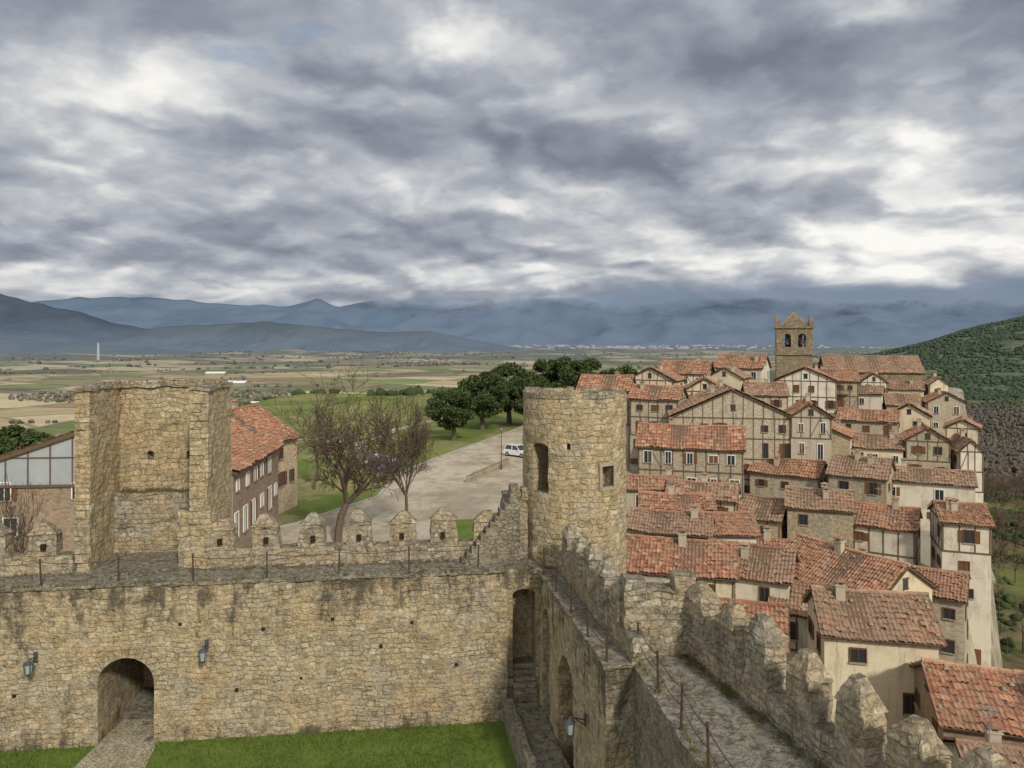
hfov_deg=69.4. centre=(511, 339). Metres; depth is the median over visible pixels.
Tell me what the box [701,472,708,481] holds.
chimney
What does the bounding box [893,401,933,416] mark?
roof tiles
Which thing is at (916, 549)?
timber frame
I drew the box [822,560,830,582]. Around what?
aerial
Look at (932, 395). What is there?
roof tiles
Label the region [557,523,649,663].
battlements
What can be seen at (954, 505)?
chimney
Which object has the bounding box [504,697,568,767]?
raised platform
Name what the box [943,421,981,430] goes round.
roof boards
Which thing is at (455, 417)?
holm oak tree
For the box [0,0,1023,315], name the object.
sky
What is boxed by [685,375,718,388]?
roof tiles
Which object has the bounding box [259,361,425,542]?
bare tree
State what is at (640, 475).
ridge tiles
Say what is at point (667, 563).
roof tiles
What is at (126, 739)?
courtyard path
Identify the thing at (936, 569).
ridge tiles
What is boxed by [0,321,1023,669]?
ground terrain
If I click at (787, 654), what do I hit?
roof boards
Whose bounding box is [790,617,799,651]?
timber frame
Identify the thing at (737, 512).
ridge tiles
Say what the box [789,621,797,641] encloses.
windows
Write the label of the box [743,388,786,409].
walls
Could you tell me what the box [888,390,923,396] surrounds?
walls
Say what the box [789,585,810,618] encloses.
roof boards
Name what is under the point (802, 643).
walls
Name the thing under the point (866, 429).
windows
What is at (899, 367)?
church nave
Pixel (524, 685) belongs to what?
bay steps
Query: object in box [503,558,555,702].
corner bay
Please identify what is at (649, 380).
timber frame
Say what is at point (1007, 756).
roof tiles
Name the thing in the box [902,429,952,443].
roof boards
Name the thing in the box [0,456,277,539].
windows
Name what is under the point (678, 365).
roof boards
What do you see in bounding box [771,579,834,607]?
ridge tiles
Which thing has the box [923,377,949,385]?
roof boards
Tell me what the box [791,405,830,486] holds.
walls
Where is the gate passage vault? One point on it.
(132, 678)
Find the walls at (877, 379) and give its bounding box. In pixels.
[861,374,886,392]
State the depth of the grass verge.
66.59 m
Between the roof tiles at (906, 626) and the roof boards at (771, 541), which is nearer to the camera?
the roof tiles at (906, 626)
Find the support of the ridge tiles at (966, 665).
on the roof tiles at (970, 700)
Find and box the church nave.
[818,348,925,380]
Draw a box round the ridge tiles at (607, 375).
[581,374,633,375]
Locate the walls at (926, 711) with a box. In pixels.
[914,665,1023,746]
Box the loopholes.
[40,531,484,550]
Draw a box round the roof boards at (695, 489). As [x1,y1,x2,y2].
[667,482,740,503]
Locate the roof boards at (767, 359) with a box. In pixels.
[714,356,771,369]
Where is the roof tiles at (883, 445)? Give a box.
[852,434,904,449]
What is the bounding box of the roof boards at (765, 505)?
[738,497,786,523]
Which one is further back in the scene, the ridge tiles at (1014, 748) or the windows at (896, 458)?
the windows at (896, 458)
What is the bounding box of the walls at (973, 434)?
[947,421,977,443]
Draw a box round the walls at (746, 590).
[735,569,794,600]
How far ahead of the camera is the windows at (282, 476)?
73.04 m
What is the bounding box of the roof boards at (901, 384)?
[886,382,924,390]
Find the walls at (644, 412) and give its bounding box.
[630,390,685,472]
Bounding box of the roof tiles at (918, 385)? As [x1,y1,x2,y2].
[886,380,924,389]
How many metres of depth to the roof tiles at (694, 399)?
101.03 m
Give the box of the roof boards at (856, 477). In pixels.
[826,456,896,481]
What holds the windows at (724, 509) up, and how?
attached to the walls at (730, 507)
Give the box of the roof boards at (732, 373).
[710,368,752,379]
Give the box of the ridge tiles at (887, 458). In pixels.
[832,452,892,459]
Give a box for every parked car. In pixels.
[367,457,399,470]
[503,443,523,457]
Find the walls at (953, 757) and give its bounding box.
[945,744,959,767]
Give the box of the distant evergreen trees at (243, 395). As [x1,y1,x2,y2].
[1,348,1022,473]
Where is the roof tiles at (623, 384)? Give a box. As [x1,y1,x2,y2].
[575,375,636,390]
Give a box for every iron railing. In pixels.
[0,545,479,584]
[543,548,608,661]
[637,622,733,767]
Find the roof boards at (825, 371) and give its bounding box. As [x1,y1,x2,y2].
[822,370,859,382]
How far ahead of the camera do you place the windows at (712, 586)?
51.99 m
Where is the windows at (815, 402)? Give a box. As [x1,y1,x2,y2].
[793,374,837,408]
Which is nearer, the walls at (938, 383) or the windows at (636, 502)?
the windows at (636, 502)
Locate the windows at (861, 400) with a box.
[859,396,883,403]
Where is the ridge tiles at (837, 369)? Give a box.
[818,369,857,369]
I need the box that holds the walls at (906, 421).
[899,406,930,432]
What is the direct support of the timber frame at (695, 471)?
attached to the walls at (700, 464)
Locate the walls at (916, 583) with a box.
[893,569,931,601]
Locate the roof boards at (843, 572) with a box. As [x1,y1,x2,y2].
[791,538,938,589]
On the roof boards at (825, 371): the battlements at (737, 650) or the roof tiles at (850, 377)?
the roof tiles at (850, 377)
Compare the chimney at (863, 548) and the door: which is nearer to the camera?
the chimney at (863, 548)
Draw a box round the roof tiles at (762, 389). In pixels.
[742,383,789,395]
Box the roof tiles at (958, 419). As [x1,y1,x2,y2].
[943,416,982,429]
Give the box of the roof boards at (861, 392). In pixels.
[859,386,884,395]
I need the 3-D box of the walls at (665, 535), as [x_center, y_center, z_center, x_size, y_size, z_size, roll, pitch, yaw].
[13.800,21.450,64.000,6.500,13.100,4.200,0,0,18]
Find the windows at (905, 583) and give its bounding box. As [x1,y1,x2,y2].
[902,577,908,590]
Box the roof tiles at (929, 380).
[918,375,950,384]
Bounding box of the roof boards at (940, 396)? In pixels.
[922,393,967,403]
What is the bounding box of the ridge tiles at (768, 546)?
[708,537,796,569]
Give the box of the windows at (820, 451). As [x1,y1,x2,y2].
[798,409,825,473]
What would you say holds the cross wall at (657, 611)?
on the castle near wall
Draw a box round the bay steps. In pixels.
[513,656,537,702]
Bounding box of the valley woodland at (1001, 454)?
[965,403,1023,494]
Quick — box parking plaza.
[280,425,668,582]
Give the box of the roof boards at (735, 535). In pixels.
[713,514,760,537]
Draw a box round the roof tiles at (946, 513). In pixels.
[927,501,994,526]
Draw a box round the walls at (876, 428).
[838,421,898,433]
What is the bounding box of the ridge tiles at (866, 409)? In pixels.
[838,407,899,410]
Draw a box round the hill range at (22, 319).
[0,294,147,343]
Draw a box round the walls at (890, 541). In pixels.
[853,526,912,564]
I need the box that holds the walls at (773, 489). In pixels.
[750,466,825,497]
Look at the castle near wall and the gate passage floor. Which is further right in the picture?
the castle near wall
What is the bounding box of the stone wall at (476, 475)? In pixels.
[466,458,509,482]
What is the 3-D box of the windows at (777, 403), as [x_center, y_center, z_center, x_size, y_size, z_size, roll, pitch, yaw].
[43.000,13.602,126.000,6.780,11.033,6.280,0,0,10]
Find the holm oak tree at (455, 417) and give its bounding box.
[423,387,477,439]
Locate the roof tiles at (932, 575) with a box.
[917,568,971,602]
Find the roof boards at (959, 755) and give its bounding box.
[944,742,1023,766]
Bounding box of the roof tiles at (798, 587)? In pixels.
[768,581,811,617]
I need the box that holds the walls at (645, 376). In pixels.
[634,369,683,384]
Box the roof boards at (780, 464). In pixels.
[747,460,826,479]
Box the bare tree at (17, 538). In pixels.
[0,475,48,552]
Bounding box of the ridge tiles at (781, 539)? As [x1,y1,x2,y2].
[757,536,792,543]
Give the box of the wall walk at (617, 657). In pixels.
[537,569,631,668]
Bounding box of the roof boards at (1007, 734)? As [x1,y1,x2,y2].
[909,663,1023,738]
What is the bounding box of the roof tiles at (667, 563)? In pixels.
[626,536,738,579]
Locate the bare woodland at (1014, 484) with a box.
[983,465,1023,654]
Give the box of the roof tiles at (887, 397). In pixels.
[884,393,922,405]
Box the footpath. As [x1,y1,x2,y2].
[355,417,443,474]
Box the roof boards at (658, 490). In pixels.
[626,476,666,491]
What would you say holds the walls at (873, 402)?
on the ground terrain at (310, 499)
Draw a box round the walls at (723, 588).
[626,573,731,597]
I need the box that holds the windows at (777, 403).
[760,399,781,407]
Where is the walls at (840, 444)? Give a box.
[831,431,851,454]
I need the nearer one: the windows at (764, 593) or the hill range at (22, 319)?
the windows at (764, 593)
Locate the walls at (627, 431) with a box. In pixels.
[625,381,633,462]
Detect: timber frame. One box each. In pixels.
[626,386,631,425]
[630,393,686,434]
[631,573,734,598]
[635,369,673,384]
[637,445,743,498]
[671,396,790,479]
[687,382,700,394]
[767,517,786,537]
[775,371,836,413]
[790,411,831,439]
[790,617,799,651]
[837,383,858,409]
[854,518,920,565]
[859,378,887,392]
[904,430,950,462]
[930,509,991,555]
[945,424,979,446]
[950,445,983,492]
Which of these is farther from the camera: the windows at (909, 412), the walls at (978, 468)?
the windows at (909, 412)
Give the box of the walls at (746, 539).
[712,537,756,543]
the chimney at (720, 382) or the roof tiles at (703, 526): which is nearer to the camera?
the roof tiles at (703, 526)
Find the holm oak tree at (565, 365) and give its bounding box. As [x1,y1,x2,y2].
[540,356,596,389]
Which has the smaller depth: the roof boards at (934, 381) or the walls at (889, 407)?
the walls at (889, 407)
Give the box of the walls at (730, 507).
[716,503,735,510]
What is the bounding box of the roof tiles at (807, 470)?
[747,460,827,478]
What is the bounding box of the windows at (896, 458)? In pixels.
[851,451,903,462]
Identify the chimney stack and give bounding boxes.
[97,343,99,359]
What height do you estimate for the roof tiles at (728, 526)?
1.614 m
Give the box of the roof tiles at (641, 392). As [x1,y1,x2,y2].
[627,384,688,399]
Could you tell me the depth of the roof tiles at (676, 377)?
124.57 m
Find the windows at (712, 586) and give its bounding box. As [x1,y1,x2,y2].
[709,584,735,598]
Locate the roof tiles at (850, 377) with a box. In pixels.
[819,370,859,381]
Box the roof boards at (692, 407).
[670,386,788,416]
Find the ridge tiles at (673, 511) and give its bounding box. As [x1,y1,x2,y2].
[630,506,713,530]
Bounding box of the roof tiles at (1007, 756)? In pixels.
[939,736,1023,767]
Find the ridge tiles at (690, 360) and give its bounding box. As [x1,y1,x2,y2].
[662,360,711,361]
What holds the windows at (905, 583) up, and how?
attached to the walls at (916, 583)
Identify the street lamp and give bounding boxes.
[500,426,502,469]
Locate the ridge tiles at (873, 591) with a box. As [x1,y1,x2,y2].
[811,585,940,635]
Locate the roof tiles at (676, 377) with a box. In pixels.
[634,367,685,380]
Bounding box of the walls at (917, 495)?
[892,482,974,530]
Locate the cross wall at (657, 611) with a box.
[621,570,696,655]
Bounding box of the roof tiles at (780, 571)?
[738,545,797,582]
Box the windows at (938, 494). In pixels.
[892,486,943,518]
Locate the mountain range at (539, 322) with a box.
[33,297,1023,346]
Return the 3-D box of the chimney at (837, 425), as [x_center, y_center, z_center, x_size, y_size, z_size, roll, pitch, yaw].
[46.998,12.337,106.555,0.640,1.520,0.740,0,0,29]
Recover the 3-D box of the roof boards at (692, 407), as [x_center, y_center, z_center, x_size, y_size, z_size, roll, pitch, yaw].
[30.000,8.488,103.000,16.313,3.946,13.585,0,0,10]
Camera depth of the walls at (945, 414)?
130.07 m
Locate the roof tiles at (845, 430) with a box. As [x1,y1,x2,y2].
[832,421,856,437]
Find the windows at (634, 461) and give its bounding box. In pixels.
[630,396,682,464]
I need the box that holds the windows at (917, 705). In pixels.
[914,680,936,730]
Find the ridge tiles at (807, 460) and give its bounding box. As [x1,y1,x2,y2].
[783,458,825,462]
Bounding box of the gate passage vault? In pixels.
[118,659,144,715]
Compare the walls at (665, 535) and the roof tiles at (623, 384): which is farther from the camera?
the roof tiles at (623, 384)
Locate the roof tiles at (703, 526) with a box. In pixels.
[627,508,714,536]
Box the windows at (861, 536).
[853,528,920,564]
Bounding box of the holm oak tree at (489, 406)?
[457,371,510,429]
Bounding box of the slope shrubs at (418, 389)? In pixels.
[238,385,483,406]
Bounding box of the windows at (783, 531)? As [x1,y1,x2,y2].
[761,510,786,537]
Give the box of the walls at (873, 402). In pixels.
[859,395,883,409]
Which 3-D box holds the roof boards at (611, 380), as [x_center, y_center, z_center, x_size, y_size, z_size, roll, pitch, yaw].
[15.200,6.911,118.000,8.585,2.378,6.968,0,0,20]
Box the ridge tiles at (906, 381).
[888,380,925,381]
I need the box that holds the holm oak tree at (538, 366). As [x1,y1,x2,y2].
[520,359,560,381]
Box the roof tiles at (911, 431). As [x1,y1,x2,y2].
[899,423,953,442]
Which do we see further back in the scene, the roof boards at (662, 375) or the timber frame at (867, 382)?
the timber frame at (867, 382)
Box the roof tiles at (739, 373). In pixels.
[710,367,751,378]
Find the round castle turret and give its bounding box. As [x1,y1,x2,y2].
[461,386,626,575]
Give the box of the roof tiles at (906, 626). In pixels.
[802,585,946,645]
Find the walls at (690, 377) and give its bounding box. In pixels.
[680,366,712,384]
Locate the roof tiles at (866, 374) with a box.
[860,372,888,382]
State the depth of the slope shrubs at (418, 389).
234.80 m
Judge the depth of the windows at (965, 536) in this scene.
68.71 m
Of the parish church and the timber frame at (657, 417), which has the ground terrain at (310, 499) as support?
the parish church
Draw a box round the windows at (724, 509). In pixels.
[716,504,737,511]
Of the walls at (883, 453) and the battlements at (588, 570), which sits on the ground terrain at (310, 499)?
the walls at (883, 453)
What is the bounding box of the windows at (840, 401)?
[837,384,852,406]
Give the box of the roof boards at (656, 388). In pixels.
[627,386,688,401]
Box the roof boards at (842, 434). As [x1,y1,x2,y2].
[832,425,854,438]
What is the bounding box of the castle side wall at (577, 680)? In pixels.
[538,576,647,767]
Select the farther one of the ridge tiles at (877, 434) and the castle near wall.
the ridge tiles at (877, 434)
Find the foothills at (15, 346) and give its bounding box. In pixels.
[0,338,200,354]
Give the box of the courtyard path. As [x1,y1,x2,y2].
[74,719,157,767]
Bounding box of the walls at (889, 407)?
[884,401,898,409]
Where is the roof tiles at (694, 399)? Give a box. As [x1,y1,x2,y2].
[667,384,790,415]
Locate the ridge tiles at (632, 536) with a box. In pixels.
[626,533,737,568]
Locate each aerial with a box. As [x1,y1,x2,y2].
[746,521,752,542]
[818,519,827,539]
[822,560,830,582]
[979,705,996,742]
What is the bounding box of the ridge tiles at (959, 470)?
[896,465,975,472]
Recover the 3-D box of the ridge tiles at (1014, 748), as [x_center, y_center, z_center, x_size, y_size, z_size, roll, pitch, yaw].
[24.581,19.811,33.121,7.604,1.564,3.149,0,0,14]
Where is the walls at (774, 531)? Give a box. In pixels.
[756,513,786,538]
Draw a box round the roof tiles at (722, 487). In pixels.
[665,479,740,502]
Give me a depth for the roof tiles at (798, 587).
53.76 m
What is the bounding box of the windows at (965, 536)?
[931,523,979,599]
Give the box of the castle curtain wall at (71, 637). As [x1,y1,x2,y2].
[0,568,507,751]
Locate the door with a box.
[974,649,980,664]
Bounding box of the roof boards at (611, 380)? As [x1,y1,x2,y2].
[576,375,635,391]
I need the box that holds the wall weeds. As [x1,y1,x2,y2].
[1,486,828,767]
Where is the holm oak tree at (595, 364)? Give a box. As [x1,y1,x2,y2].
[570,357,607,386]
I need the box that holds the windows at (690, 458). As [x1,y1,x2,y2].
[643,450,739,498]
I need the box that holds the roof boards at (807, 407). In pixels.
[788,401,834,419]
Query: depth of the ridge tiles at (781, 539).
65.72 m
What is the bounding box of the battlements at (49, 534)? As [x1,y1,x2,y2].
[0,507,493,575]
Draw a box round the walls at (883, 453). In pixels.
[851,448,902,465]
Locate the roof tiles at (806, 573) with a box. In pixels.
[785,535,938,589]
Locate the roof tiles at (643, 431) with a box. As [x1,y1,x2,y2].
[635,423,745,450]
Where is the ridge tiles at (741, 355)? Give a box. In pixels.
[719,354,767,355]
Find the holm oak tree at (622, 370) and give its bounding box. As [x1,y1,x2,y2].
[597,364,637,374]
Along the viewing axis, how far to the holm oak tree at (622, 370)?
168.25 m
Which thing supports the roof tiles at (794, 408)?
on the roof boards at (807, 407)
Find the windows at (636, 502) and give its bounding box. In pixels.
[635,494,637,506]
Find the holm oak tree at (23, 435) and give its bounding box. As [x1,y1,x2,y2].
[0,424,54,455]
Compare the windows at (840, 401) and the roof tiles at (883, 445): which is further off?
the windows at (840, 401)
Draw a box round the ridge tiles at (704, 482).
[668,478,739,495]
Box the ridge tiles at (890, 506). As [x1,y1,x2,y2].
[855,501,920,525]
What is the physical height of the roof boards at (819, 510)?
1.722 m
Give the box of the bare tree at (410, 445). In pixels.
[341,386,439,512]
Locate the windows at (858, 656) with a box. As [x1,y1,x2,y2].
[808,609,914,715]
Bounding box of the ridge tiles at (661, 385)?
[633,384,684,386]
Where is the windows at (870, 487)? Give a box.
[839,472,893,504]
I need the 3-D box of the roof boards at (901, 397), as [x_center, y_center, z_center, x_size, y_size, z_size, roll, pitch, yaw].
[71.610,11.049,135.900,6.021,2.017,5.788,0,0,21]
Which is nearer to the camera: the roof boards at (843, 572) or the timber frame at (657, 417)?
the roof boards at (843, 572)
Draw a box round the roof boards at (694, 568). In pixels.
[626,538,738,581]
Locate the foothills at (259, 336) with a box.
[90,321,522,352]
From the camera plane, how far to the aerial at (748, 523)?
57.54 m
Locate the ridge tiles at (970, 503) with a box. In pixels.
[933,499,989,517]
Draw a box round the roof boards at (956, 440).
[951,437,985,453]
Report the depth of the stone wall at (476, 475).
93.17 m
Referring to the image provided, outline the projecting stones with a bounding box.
[353,680,397,715]
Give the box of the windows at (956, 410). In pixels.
[924,396,959,426]
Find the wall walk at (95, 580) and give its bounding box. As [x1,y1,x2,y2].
[0,559,505,591]
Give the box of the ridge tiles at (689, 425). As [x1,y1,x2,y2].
[639,422,745,427]
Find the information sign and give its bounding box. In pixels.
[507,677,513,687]
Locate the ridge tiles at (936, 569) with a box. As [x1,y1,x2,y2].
[911,565,969,598]
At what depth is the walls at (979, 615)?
68.44 m
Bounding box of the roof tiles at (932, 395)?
[921,390,967,402]
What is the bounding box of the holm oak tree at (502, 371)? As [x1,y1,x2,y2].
[484,361,527,423]
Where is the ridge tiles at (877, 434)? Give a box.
[852,432,904,435]
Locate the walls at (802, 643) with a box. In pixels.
[786,617,807,661]
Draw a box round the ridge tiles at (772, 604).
[719,597,789,636]
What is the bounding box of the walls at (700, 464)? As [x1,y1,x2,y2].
[639,448,741,499]
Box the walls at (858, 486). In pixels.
[829,466,893,504]
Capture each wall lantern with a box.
[23,652,37,675]
[198,640,208,662]
[564,712,586,736]
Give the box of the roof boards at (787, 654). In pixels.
[723,603,789,656]
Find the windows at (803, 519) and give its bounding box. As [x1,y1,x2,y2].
[786,514,853,546]
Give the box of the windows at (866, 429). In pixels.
[846,424,898,433]
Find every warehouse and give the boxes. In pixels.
[205,372,226,375]
[231,381,249,386]
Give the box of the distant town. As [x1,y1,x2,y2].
[514,344,872,348]
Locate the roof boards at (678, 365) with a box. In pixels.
[666,361,714,375]
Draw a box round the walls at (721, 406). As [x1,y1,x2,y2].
[674,391,790,493]
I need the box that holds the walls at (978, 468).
[950,442,982,502]
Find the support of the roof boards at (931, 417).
attached to the walls at (906, 421)
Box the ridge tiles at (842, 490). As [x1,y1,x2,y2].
[786,485,854,505]
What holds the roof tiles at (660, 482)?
on the roof boards at (658, 490)
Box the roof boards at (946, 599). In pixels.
[915,568,970,604]
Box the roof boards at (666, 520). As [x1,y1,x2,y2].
[626,510,714,538]
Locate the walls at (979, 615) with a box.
[930,506,990,665]
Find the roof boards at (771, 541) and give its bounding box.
[757,539,788,546]
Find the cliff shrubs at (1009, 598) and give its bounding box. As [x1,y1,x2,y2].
[983,492,1023,668]
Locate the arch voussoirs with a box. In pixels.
[86,648,163,684]
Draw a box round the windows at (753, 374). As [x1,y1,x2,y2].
[751,370,768,378]
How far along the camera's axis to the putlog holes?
26.14 m
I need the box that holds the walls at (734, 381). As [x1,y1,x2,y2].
[710,369,749,390]
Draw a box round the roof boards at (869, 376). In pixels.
[860,374,888,383]
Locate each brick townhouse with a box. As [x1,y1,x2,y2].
[0,431,284,552]
[231,399,301,513]
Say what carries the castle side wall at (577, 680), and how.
on the ground terrain at (310, 499)
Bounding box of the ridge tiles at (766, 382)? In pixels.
[743,382,785,383]
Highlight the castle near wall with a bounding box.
[633,654,825,767]
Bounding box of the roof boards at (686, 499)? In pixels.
[637,494,716,510]
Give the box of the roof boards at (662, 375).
[634,368,686,381]
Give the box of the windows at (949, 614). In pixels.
[940,602,968,663]
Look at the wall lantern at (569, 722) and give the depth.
20.71 m
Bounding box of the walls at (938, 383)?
[924,379,947,395]
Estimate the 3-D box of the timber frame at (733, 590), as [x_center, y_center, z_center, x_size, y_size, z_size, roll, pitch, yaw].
[12.200,17.235,55.500,8.630,4.170,5.730,0,0,16]
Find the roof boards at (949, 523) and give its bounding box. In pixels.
[927,502,994,527]
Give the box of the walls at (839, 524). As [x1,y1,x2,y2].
[787,509,852,548]
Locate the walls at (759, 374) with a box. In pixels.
[716,360,769,381]
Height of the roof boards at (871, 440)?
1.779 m
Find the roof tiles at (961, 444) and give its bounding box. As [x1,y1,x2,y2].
[950,433,986,452]
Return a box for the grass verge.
[456,519,472,538]
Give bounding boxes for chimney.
[639,381,644,389]
[665,466,672,474]
[667,481,674,494]
[677,528,687,546]
[690,504,698,518]
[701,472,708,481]
[710,384,714,393]
[718,379,722,386]
[731,599,744,608]
[739,541,750,560]
[763,525,771,540]
[773,455,779,465]
[805,393,810,401]
[821,482,827,493]
[822,486,829,499]
[833,536,845,554]
[833,578,846,600]
[836,420,840,428]
[854,449,860,460]
[858,546,867,552]
[867,453,873,464]
[889,430,894,438]
[891,496,899,509]
[901,458,907,466]
[916,418,921,426]
[944,497,953,509]
[949,498,958,512]
[959,428,965,438]
[982,720,1004,743]
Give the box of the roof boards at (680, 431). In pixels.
[635,426,745,451]
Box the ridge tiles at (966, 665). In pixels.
[921,657,1023,708]
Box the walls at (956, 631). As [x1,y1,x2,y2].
[932,599,967,663]
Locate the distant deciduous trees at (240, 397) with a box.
[0,349,868,449]
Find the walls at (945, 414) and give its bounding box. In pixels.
[922,394,964,435]
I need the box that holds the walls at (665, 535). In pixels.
[630,532,706,539]
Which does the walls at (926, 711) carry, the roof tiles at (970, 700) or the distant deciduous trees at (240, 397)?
the roof tiles at (970, 700)
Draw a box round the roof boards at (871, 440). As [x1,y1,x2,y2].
[852,435,904,451]
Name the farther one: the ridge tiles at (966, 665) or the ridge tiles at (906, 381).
the ridge tiles at (906, 381)
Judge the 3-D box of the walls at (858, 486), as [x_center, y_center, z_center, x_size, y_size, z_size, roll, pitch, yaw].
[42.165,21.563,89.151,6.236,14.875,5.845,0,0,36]
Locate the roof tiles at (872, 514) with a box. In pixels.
[853,503,921,530]
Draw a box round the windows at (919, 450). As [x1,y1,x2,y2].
[903,433,947,468]
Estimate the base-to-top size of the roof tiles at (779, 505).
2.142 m
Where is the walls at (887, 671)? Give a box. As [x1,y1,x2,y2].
[808,596,938,727]
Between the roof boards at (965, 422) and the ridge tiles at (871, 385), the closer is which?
the roof boards at (965, 422)
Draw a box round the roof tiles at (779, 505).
[738,494,785,521]
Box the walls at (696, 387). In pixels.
[686,380,713,395]
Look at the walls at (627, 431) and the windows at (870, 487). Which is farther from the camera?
the walls at (627, 431)
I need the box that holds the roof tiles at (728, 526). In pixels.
[713,513,760,536]
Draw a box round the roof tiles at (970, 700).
[909,660,1023,736]
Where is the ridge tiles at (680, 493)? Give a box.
[638,490,714,506]
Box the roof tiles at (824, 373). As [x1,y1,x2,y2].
[773,366,839,380]
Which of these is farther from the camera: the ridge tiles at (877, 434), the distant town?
the distant town
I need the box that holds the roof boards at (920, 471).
[892,469,977,487]
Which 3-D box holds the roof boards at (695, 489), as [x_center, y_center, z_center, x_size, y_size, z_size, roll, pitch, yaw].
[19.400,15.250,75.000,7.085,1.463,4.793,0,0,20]
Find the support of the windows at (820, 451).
attached to the walls at (810, 453)
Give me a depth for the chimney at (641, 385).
109.08 m
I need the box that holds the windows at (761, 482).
[755,477,825,488]
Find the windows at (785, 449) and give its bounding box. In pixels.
[670,404,790,492]
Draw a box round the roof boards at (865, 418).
[836,410,899,423]
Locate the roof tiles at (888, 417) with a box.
[836,408,899,422]
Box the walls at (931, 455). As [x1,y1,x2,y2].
[903,430,949,468]
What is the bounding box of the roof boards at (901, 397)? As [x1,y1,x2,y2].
[883,395,922,406]
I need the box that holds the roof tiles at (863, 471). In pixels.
[825,453,896,479]
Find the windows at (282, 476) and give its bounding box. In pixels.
[278,447,294,487]
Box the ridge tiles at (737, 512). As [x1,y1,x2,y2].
[685,510,755,525]
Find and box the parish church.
[774,306,814,377]
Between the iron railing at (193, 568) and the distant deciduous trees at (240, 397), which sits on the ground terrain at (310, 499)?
the distant deciduous trees at (240, 397)
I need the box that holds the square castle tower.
[72,378,232,686]
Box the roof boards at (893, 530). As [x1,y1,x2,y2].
[853,505,922,533]
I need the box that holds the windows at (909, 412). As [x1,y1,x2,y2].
[899,409,930,426]
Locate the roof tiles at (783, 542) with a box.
[757,539,789,546]
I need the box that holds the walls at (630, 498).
[626,491,637,516]
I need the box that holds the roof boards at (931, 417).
[898,405,932,418]
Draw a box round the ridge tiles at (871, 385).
[859,385,884,386]
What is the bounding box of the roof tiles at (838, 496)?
[784,485,855,512]
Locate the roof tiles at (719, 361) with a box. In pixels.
[713,354,770,368]
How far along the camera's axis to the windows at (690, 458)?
82.91 m
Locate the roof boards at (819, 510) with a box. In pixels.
[785,488,855,513]
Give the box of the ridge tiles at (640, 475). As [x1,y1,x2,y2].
[626,473,680,485]
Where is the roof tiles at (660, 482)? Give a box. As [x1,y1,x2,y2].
[626,476,680,489]
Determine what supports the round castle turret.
on the ground terrain at (310, 499)
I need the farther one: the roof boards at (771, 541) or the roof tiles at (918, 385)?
the roof tiles at (918, 385)
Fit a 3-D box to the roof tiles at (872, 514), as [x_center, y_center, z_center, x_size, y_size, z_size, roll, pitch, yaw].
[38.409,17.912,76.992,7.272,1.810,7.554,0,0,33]
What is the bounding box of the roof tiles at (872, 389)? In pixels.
[859,386,884,393]
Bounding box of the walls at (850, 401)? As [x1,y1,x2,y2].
[837,382,856,410]
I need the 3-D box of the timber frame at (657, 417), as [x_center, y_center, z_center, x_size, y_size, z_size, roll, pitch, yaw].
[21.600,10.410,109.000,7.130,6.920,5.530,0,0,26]
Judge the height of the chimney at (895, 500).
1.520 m
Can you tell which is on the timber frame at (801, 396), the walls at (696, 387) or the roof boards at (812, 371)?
the roof boards at (812, 371)
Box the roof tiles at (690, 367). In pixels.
[660,360,714,373]
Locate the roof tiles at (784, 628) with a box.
[721,600,789,652]
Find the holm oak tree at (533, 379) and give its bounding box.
[506,370,551,414]
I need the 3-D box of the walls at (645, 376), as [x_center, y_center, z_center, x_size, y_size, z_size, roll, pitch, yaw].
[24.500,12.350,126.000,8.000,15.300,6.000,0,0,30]
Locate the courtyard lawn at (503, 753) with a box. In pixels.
[0,721,517,767]
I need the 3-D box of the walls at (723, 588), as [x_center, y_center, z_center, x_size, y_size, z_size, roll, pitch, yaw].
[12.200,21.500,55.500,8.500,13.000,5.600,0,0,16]
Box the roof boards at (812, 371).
[774,368,838,382]
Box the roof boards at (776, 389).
[741,383,789,396]
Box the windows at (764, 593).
[759,586,791,601]
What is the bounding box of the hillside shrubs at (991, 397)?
[813,316,1023,429]
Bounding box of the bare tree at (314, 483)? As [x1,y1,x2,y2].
[298,401,355,489]
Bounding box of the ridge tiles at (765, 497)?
[744,493,784,499]
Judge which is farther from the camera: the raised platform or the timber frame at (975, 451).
the timber frame at (975, 451)
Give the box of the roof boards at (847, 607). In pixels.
[802,589,945,647]
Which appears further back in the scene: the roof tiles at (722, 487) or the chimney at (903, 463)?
the chimney at (903, 463)
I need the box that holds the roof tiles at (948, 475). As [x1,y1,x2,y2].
[892,466,977,486]
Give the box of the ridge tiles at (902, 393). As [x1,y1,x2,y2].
[884,393,919,394]
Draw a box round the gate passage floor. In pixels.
[94,687,154,746]
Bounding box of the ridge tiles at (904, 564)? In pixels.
[792,533,910,585]
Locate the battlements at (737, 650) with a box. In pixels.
[685,580,1011,767]
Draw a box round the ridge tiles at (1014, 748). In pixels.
[955,737,1023,753]
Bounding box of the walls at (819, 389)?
[777,369,836,421]
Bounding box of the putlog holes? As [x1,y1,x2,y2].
[12,617,457,697]
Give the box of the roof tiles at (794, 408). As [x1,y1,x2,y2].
[784,398,834,417]
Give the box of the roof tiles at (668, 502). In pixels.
[637,493,716,510]
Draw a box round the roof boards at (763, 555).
[739,546,799,586]
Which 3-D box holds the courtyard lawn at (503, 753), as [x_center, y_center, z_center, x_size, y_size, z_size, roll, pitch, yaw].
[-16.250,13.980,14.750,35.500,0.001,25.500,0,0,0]
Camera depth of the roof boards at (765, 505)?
79.38 m

